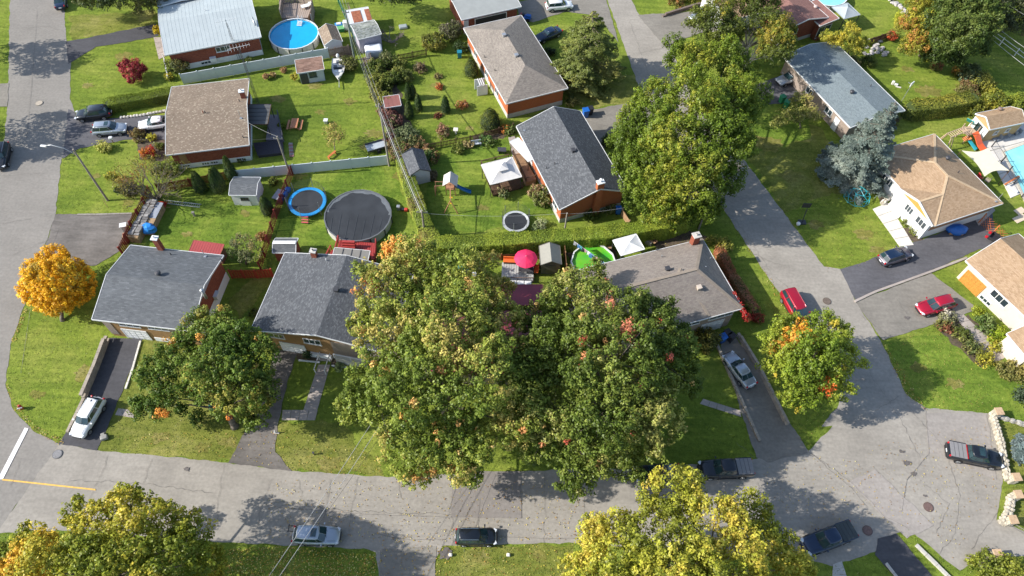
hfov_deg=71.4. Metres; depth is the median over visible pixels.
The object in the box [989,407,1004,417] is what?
stone pillar
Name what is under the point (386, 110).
shrub
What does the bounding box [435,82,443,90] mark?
shrub
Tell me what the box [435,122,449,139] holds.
shrub
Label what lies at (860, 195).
dome climber
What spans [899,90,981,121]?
hedge
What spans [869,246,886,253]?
dry grass patch
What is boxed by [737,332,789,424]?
retaining wall
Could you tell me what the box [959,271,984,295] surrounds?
garage door
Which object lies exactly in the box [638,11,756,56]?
driveway
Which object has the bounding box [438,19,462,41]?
shrub
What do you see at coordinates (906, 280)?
concrete kerb
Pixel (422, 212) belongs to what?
utility pole
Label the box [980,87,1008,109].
shrub
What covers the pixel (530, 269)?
patio table
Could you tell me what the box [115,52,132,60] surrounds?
dry grass patch
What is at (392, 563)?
driveway
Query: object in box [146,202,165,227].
wood pile
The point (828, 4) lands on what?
above ground pool
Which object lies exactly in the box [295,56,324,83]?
garden shed
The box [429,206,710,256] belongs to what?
hedge
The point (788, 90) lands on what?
driveway
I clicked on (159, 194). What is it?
bare tree
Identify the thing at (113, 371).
driveway
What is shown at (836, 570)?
front path
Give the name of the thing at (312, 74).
window
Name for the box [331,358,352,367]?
flower bed
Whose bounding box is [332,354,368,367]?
porch
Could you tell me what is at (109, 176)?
shrub
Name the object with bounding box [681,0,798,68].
tree
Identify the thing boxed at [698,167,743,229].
street lamp
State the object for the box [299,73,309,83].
door
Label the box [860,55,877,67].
shrub
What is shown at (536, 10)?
driveway
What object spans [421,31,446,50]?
shrub
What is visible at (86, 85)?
dry grass patch
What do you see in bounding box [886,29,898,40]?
shrub
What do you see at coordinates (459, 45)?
shrub
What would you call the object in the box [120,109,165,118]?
rock edging
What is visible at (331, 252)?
deck
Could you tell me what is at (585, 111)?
wheelie bin
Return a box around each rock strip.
[863,38,888,56]
[888,0,905,12]
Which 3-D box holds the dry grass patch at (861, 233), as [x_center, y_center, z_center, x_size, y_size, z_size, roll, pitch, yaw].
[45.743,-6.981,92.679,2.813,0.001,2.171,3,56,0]
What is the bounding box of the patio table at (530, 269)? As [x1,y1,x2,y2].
[518,266,532,271]
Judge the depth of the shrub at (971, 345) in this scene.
82.84 m
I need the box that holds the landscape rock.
[100,432,107,440]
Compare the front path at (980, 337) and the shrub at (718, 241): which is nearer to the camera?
the front path at (980, 337)
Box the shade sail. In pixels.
[957,148,1009,183]
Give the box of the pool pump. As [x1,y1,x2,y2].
[396,205,407,211]
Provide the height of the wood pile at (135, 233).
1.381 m
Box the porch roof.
[510,137,532,168]
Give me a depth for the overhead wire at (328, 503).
63.48 m
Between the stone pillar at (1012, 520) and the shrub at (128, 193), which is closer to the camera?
the stone pillar at (1012, 520)
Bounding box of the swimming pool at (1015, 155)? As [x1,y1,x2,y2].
[1002,142,1023,200]
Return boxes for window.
[119,324,141,327]
[148,327,169,331]
[201,60,211,65]
[215,45,230,52]
[269,333,285,339]
[302,338,321,345]
[309,72,317,78]
[708,312,732,320]
[805,85,813,95]
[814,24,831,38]
[824,106,832,117]
[882,174,893,188]
[903,203,913,215]
[914,215,926,230]
[973,121,983,132]
[978,294,990,307]
[988,289,1008,308]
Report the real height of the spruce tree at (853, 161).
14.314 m
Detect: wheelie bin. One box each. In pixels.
[457,50,461,58]
[582,107,589,117]
[587,105,593,115]
[615,205,621,214]
[718,332,728,344]
[723,328,731,335]
[727,331,737,343]
[778,94,786,103]
[782,99,790,108]
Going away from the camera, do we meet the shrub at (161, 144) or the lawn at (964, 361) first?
the lawn at (964, 361)
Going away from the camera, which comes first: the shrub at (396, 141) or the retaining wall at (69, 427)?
the retaining wall at (69, 427)
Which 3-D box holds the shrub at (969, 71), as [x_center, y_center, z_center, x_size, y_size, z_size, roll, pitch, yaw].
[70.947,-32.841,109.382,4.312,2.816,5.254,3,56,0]
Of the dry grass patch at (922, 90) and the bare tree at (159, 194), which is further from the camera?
the dry grass patch at (922, 90)
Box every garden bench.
[471,139,480,146]
[503,256,515,263]
[534,264,538,273]
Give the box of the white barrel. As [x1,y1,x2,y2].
[342,20,347,29]
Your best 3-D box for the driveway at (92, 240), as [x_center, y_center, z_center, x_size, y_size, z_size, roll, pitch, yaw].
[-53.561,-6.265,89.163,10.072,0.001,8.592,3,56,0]
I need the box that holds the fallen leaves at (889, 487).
[766,424,995,557]
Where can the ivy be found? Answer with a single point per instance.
(746, 317)
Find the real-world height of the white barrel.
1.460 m
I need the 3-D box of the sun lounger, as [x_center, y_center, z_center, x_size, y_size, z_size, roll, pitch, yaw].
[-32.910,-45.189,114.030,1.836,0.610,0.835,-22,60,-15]
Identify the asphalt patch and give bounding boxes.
[451,471,521,517]
[848,469,932,537]
[926,412,999,481]
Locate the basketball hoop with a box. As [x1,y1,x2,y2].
[796,203,811,225]
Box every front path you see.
[115,408,132,417]
[154,37,164,58]
[282,410,317,419]
[303,365,329,409]
[700,399,740,416]
[832,561,845,575]
[873,203,913,246]
[956,315,1004,363]
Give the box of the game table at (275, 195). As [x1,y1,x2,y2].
[272,189,283,200]
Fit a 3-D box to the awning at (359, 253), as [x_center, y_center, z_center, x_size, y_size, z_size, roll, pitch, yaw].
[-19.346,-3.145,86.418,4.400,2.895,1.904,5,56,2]
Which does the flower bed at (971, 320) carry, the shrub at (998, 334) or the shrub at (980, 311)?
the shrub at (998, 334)
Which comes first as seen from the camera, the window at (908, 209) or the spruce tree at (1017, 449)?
the spruce tree at (1017, 449)
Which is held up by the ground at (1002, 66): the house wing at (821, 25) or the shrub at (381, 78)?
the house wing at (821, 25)
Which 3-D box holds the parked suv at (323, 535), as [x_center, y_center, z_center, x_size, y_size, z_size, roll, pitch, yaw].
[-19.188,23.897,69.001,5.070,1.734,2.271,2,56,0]
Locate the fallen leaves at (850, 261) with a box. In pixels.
[665,144,1007,442]
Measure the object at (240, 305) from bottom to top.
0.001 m
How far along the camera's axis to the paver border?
98.32 m
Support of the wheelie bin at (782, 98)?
on the driveway at (788, 90)
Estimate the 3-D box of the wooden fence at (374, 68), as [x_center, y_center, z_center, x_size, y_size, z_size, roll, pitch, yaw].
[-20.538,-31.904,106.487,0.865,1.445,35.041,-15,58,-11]
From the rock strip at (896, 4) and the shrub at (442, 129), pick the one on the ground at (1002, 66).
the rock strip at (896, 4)
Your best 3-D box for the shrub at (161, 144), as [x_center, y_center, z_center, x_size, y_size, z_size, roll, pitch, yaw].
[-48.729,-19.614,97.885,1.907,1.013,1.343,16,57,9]
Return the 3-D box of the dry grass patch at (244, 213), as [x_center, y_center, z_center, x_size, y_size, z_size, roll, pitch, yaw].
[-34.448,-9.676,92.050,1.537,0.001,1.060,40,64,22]
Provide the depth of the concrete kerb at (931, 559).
69.75 m
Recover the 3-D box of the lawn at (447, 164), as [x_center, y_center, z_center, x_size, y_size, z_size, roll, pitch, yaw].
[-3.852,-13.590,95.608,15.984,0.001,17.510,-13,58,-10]
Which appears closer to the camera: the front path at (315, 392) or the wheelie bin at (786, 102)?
the front path at (315, 392)
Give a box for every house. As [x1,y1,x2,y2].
[91,235,229,344]
[158,0,263,68]
[165,78,251,168]
[252,248,412,367]
[449,0,521,33]
[463,15,567,118]
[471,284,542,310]
[516,106,625,222]
[562,231,742,358]
[700,0,764,34]
[758,0,828,44]
[781,42,904,138]
[870,133,1002,238]
[957,233,1023,330]
[968,106,1023,141]
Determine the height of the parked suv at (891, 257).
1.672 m
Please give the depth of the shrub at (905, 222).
93.39 m
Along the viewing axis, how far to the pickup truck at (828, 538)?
69.56 m
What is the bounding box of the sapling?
[321,121,347,149]
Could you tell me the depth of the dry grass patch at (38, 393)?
77.32 m
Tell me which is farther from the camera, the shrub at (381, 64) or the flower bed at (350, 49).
the flower bed at (350, 49)
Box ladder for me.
[164,200,200,207]
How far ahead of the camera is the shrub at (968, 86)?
107.53 m
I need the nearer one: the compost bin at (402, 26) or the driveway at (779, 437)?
the driveway at (779, 437)
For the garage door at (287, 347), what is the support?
in the brick house at (308, 303)
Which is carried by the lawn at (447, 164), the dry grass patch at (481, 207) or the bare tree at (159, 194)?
the dry grass patch at (481, 207)
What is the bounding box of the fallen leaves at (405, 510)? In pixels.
[125,431,583,575]
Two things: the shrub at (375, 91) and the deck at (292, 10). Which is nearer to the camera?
the shrub at (375, 91)
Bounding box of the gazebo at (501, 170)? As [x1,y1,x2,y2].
[481,157,521,196]
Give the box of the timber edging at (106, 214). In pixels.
[77,213,131,214]
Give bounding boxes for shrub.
[93,138,111,153]
[103,171,121,181]
[113,186,121,194]
[120,180,138,197]
[127,127,145,143]
[138,144,155,160]
[145,132,156,141]
[147,161,172,176]
[152,25,159,34]
[152,142,164,149]
[161,58,189,74]
[163,73,173,80]
[166,158,180,175]
[187,408,208,429]
[245,56,254,61]
[247,307,258,316]
[256,231,265,241]
[262,73,269,79]
[268,176,277,185]
[269,71,276,76]
[277,122,285,128]
[280,67,286,72]
[290,72,297,80]
[302,350,312,358]
[335,361,345,371]
[338,55,358,71]
[362,65,379,79]
[364,57,387,73]
[365,70,393,91]
[368,85,381,100]
[372,91,392,109]
[375,103,396,119]
[378,49,392,65]
[382,110,402,127]
[382,125,402,142]
[383,64,409,84]
[385,53,407,69]
[387,137,408,151]
[388,149,400,162]
[390,143,410,163]
[395,122,419,142]
[399,69,413,82]
[406,134,428,148]
[413,61,427,73]
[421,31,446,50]
[423,148,440,166]
[430,169,437,181]
[433,72,442,79]
[433,112,441,119]
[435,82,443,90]
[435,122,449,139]
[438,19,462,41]
[450,142,464,154]
[452,39,469,52]
[455,99,468,109]
[463,140,474,148]
[478,134,495,148]
[496,187,509,198]
[500,123,515,136]
[527,184,551,207]
[531,217,548,230]
[544,47,556,55]
[548,275,562,287]
[565,94,582,107]
[583,208,603,220]
[600,133,614,147]
[601,204,615,216]
[667,0,686,8]
[693,326,723,355]
[705,234,734,254]
[743,301,756,313]
[751,311,765,323]
[810,34,822,41]
[850,54,861,64]
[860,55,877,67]
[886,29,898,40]
[893,10,904,21]
[900,219,908,226]
[909,225,918,236]
[930,61,943,70]
[933,319,953,333]
[937,307,957,325]
[951,66,964,75]
[951,324,975,341]
[953,78,980,95]
[958,62,983,87]
[961,96,987,118]
[961,333,984,356]
[964,545,1023,575]
[968,69,997,92]
[971,305,986,316]
[973,312,1001,335]
[975,346,995,368]
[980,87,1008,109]
[983,336,1002,352]
[986,325,1009,345]
[993,358,1023,384]
[1002,92,1023,111]
[1011,384,1023,407]
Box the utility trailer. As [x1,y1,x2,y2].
[365,138,388,153]
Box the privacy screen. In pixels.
[279,0,314,22]
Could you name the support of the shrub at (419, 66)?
on the lawn at (457, 80)
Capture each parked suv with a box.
[0,141,12,169]
[69,395,106,438]
[74,104,112,122]
[90,120,127,137]
[287,522,341,546]
[545,0,573,12]
[876,245,913,267]
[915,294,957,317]
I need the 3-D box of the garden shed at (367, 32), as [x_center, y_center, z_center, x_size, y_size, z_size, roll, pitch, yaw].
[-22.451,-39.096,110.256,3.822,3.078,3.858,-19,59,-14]
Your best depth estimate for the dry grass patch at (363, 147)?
99.08 m
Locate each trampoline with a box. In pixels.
[284,178,327,220]
[502,202,529,231]
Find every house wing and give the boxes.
[156,0,185,6]
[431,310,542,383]
[810,0,838,39]
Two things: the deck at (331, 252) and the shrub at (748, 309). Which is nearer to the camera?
the shrub at (748, 309)
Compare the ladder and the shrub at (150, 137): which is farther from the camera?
the shrub at (150, 137)
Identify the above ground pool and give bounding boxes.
[269,18,319,54]
[324,189,392,242]
[570,245,614,268]
[810,0,846,11]
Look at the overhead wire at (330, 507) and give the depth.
64.75 m
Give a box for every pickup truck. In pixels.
[697,456,755,480]
[799,519,858,556]
[944,440,1004,469]
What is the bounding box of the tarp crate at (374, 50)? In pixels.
[364,43,382,59]
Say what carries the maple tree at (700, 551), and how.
on the ground at (1002, 66)
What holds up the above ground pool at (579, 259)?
on the ground at (1002, 66)
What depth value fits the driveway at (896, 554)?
70.00 m
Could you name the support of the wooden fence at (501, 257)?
on the ground at (1002, 66)
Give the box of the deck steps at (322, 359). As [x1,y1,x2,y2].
[316,356,331,360]
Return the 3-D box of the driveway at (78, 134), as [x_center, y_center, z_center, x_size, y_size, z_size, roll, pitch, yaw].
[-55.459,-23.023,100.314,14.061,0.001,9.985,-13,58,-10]
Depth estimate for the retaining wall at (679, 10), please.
117.76 m
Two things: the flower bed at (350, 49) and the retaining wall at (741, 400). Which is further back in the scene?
the flower bed at (350, 49)
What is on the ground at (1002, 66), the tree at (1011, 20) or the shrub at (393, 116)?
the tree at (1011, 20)
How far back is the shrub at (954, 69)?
110.57 m
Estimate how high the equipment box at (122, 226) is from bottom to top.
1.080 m
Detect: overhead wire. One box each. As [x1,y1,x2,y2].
[269,426,369,575]
[280,415,386,574]
[281,424,388,575]
[346,17,378,107]
[380,112,420,211]
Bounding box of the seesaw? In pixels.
[1004,175,1019,192]
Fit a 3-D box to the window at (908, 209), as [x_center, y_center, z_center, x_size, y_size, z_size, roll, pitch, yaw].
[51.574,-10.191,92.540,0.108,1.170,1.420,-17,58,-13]
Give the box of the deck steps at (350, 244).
[342,240,355,248]
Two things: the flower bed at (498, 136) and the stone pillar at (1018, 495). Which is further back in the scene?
the flower bed at (498, 136)
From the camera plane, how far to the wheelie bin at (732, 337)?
82.37 m
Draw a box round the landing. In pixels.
[888,203,900,217]
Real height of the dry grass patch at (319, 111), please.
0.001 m
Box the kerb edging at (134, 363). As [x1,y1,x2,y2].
[124,341,141,388]
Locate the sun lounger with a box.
[300,1,310,8]
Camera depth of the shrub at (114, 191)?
92.46 m
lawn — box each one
[5,313,108,442]
[68,10,155,39]
[71,37,174,112]
[99,339,257,460]
[145,198,275,266]
[249,64,372,161]
[272,165,417,249]
[275,419,383,475]
[410,60,512,144]
[427,135,559,234]
[435,543,578,575]
[566,75,638,108]
[746,101,810,150]
[748,124,842,226]
[784,192,898,268]
[886,334,1023,420]
[1000,423,1023,482]
[1005,485,1023,526]
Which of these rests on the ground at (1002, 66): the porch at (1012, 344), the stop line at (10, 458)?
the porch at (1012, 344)
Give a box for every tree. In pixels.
[0,481,227,575]
[14,243,97,321]
[71,0,167,16]
[106,153,191,208]
[126,304,281,432]
[190,171,208,194]
[207,165,226,194]
[222,155,238,181]
[226,232,262,264]
[258,195,274,217]
[332,231,545,490]
[367,0,421,6]
[381,26,403,45]
[403,82,415,100]
[404,99,414,119]
[414,93,422,111]
[440,95,450,114]
[462,57,479,78]
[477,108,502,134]
[511,256,704,503]
[550,11,626,98]
[556,462,819,575]
[604,31,774,233]
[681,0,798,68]
[737,30,776,66]
[754,306,872,414]
[769,90,824,128]
[814,102,898,204]
[819,20,874,56]
[893,0,940,62]
[919,0,1014,69]
[979,0,1023,36]
[1009,432,1023,465]
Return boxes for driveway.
[0,83,8,106]
[43,213,131,265]
[59,338,141,449]
[63,109,164,157]
[66,24,157,63]
[228,349,296,470]
[379,546,436,575]
[518,0,617,40]
[585,104,655,147]
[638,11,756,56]
[721,338,808,462]
[733,76,803,109]
[840,214,994,298]
[856,273,974,339]
[875,533,931,575]
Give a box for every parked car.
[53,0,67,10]
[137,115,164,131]
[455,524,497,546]
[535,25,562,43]
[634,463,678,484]
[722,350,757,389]
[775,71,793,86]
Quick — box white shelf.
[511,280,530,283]
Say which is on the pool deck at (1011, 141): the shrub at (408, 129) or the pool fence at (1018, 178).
the pool fence at (1018, 178)
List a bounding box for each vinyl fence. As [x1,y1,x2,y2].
[179,47,329,83]
[235,155,387,176]
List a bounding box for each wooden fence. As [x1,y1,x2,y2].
[116,185,151,253]
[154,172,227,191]
[227,268,273,278]
[256,165,293,269]
[328,45,349,57]
[348,4,398,146]
[482,253,538,260]
[563,246,566,266]
[621,209,630,221]
[868,31,890,43]
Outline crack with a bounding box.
[1,23,996,550]
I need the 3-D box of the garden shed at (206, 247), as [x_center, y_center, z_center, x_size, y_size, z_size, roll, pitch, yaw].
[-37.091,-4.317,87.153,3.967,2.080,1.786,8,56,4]
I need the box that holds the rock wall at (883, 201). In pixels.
[880,194,890,204]
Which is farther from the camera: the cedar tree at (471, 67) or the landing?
the cedar tree at (471, 67)
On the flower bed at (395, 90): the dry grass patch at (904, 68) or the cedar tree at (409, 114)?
the cedar tree at (409, 114)
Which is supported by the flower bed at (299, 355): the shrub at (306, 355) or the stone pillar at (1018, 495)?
the shrub at (306, 355)
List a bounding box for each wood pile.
[127,199,157,242]
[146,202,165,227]
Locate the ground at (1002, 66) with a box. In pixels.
[0,0,1023,575]
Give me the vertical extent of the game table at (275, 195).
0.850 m
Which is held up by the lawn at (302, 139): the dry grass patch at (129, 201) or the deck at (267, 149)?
the deck at (267, 149)
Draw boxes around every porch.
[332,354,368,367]
[999,326,1023,367]
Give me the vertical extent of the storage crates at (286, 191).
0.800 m
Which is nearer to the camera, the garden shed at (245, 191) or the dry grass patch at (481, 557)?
the dry grass patch at (481, 557)
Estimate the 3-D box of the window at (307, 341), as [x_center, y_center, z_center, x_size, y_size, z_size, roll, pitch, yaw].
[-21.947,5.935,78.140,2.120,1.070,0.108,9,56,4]
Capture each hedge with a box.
[102,85,181,112]
[395,157,439,252]
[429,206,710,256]
[713,245,760,314]
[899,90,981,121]
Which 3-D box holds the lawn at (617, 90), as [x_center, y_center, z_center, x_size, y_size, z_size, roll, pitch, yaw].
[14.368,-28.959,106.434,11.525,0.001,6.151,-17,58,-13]
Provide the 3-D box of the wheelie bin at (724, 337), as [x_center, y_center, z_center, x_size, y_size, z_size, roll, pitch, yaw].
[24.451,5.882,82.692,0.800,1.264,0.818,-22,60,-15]
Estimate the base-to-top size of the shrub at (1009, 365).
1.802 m
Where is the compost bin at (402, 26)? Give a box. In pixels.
[399,24,407,29]
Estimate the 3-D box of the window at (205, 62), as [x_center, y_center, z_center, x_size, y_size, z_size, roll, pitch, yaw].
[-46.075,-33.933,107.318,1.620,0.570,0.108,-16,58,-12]
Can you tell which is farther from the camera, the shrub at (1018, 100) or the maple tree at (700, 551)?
the shrub at (1018, 100)
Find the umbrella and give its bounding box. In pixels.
[514,249,537,267]
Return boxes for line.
[0,428,27,478]
[2,479,94,489]
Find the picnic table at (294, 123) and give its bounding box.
[286,118,302,130]
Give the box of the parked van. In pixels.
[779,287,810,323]
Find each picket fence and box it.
[385,48,426,61]
[425,123,513,148]
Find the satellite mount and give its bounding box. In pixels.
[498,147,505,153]
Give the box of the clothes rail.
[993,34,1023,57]
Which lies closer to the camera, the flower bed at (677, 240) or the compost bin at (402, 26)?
the flower bed at (677, 240)
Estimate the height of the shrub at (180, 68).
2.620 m
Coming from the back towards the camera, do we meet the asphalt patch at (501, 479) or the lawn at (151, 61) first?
the lawn at (151, 61)
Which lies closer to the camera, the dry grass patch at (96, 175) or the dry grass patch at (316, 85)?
the dry grass patch at (96, 175)
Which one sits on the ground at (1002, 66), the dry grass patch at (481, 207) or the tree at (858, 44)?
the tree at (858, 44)
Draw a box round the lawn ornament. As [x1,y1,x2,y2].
[891,80,900,87]
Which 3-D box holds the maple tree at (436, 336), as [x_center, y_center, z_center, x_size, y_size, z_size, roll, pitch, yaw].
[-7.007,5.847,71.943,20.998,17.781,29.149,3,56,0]
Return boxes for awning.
[248,104,274,135]
[333,247,371,260]
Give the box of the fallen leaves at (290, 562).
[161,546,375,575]
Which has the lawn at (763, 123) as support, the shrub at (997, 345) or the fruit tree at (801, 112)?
the fruit tree at (801, 112)
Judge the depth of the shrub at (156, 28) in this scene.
110.38 m
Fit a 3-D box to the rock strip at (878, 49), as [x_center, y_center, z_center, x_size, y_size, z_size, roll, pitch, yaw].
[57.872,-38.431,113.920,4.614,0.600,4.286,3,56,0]
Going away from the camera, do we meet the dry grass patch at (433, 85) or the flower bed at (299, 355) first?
the flower bed at (299, 355)
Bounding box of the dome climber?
[844,186,870,206]
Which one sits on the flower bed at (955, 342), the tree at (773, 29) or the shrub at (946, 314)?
the shrub at (946, 314)
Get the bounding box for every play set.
[434,171,470,213]
[940,118,986,150]
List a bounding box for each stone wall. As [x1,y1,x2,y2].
[989,415,1010,481]
[998,415,1023,426]
[998,494,1015,525]
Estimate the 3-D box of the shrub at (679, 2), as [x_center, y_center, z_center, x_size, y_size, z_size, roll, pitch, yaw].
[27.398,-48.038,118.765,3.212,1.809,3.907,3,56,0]
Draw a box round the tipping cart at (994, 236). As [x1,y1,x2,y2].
[985,231,1002,243]
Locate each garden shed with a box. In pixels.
[189,240,227,263]
[228,177,263,205]
[272,238,299,260]
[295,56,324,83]
[318,23,342,53]
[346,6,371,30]
[350,20,382,52]
[382,94,401,113]
[401,147,430,183]
[539,242,561,273]
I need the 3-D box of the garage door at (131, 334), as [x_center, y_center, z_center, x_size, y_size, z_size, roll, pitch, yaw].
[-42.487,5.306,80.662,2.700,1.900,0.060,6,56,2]
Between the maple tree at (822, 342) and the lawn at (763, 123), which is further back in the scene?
the lawn at (763, 123)
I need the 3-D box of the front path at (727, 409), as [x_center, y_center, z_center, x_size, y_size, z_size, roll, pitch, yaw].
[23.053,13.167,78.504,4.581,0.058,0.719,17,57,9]
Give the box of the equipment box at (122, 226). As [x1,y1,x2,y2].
[119,222,128,231]
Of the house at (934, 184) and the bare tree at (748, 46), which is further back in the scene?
the bare tree at (748, 46)
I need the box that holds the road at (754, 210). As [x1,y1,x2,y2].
[608,0,905,426]
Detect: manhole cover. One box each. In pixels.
[52,449,61,458]
[823,298,830,303]
[862,525,872,535]
[923,502,933,511]
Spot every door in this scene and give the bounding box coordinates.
[123,330,150,339]
[241,200,251,205]
[281,343,305,352]
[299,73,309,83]
[476,13,505,24]
[545,265,555,273]
[702,320,722,331]
[830,117,839,131]
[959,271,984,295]
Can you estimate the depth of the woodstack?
90.46 m
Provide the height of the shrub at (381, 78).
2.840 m
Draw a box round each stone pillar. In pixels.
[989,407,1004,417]
[989,549,1003,559]
[1004,515,1019,526]
[1007,473,1022,483]
[1007,490,1023,500]
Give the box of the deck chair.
[992,134,1003,140]
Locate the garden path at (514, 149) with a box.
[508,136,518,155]
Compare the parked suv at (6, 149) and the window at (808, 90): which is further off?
the window at (808, 90)
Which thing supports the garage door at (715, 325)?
in the brick house at (690, 275)
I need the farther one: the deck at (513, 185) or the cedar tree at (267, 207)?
the deck at (513, 185)
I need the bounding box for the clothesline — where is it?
[573,241,604,262]
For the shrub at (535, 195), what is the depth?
93.04 m
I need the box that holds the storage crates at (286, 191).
[279,187,290,202]
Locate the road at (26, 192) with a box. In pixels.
[0,0,74,526]
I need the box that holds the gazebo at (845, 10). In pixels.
[831,3,860,31]
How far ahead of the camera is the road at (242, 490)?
72.32 m
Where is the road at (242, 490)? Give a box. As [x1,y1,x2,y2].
[0,394,1023,575]
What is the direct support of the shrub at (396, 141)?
on the flower bed at (395, 90)
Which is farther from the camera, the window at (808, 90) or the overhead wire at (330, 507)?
the window at (808, 90)
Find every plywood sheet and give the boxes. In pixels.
[1012,214,1023,222]
[1013,207,1023,214]
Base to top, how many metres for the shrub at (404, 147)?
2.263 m
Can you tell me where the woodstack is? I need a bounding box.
[645,239,657,245]
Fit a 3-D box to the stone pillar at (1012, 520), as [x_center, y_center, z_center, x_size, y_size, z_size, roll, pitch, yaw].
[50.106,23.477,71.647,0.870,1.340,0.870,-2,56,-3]
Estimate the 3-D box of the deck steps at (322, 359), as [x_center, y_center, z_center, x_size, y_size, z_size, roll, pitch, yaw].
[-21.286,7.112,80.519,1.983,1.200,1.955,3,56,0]
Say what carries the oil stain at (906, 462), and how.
on the road at (242, 490)
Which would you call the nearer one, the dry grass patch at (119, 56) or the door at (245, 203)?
the door at (245, 203)
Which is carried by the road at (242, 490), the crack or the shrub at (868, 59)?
the crack
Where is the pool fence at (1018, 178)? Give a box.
[991,140,1023,199]
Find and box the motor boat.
[331,53,344,79]
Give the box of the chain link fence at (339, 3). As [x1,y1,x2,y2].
[337,0,356,44]
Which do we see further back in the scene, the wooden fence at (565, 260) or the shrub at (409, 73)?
the shrub at (409, 73)
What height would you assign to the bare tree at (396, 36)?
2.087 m
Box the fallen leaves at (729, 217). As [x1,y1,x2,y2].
[6,217,926,443]
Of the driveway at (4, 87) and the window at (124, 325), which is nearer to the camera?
the window at (124, 325)
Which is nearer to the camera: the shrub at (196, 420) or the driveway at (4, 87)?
the shrub at (196, 420)
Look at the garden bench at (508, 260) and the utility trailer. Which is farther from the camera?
the utility trailer
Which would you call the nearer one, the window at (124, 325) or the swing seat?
the window at (124, 325)
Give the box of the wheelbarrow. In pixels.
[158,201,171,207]
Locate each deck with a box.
[253,140,283,157]
[266,111,283,141]
[279,0,310,19]
[326,245,332,253]
[334,235,376,262]
[481,154,523,195]
[501,262,533,283]
[513,150,536,185]
[972,110,1023,197]
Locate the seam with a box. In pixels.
[21,15,929,539]
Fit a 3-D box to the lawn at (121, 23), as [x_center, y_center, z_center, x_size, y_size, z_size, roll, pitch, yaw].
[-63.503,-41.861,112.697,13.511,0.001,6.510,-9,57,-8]
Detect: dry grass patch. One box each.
[29,390,45,400]
[74,363,90,381]
[82,82,94,88]
[90,173,100,178]
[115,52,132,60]
[123,199,133,205]
[151,431,170,443]
[181,231,192,237]
[193,442,211,453]
[218,436,237,448]
[240,210,249,216]
[269,95,285,102]
[292,173,307,179]
[307,81,323,88]
[315,109,324,114]
[316,455,342,472]
[343,98,357,104]
[358,143,366,150]
[364,128,382,137]
[430,82,443,88]
[468,550,490,565]
[477,204,489,210]
[532,549,545,561]
[581,93,600,101]
[754,136,783,152]
[777,170,801,182]
[807,219,824,229]
[853,228,873,240]
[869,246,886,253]
[901,66,914,71]
[910,361,926,372]
[914,84,941,96]
[945,378,964,389]
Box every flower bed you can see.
[137,139,167,160]
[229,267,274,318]
[296,353,320,361]
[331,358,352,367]
[333,46,352,56]
[361,57,374,70]
[378,66,415,147]
[473,130,512,143]
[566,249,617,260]
[654,231,706,248]
[904,228,922,241]
[934,319,986,367]
[963,315,991,346]
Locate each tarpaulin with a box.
[142,223,156,234]
[946,224,967,235]
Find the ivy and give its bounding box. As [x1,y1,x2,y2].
[713,258,751,321]
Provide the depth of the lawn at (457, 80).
104.61 m
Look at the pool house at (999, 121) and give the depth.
101.40 m
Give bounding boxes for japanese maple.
[116,56,148,84]
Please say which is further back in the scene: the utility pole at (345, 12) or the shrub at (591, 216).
the utility pole at (345, 12)
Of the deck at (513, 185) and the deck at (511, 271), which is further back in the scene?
the deck at (513, 185)
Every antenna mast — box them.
[215,18,239,60]
[226,43,258,103]
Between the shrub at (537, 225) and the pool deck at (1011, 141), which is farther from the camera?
the pool deck at (1011, 141)
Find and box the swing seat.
[474,78,487,95]
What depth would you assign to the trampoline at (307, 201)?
92.26 m
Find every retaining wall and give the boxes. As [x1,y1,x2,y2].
[65,396,86,432]
[79,336,109,397]
[662,2,700,16]
[716,344,760,440]
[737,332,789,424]
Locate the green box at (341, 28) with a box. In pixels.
[337,25,344,31]
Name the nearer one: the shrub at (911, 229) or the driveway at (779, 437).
the driveway at (779, 437)
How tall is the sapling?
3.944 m
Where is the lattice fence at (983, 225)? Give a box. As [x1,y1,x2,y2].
[978,213,1007,236]
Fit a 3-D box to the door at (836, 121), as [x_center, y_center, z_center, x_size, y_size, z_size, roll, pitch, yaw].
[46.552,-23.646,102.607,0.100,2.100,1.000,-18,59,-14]
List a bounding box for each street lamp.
[40,145,108,207]
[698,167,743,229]
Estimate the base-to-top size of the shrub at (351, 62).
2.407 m
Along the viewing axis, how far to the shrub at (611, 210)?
93.10 m
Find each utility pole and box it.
[273,136,290,174]
[342,10,355,59]
[375,103,389,166]
[416,210,427,227]
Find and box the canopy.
[611,234,644,258]
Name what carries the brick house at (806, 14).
on the ground at (1002, 66)
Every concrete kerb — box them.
[298,359,319,362]
[854,257,967,302]
[885,562,897,575]
[915,544,950,575]
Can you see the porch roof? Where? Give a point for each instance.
(518, 144)
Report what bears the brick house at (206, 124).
on the ground at (1002, 66)
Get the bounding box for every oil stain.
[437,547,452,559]
[903,460,911,464]
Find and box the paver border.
[288,143,293,156]
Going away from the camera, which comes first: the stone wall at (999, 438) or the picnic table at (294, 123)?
the stone wall at (999, 438)

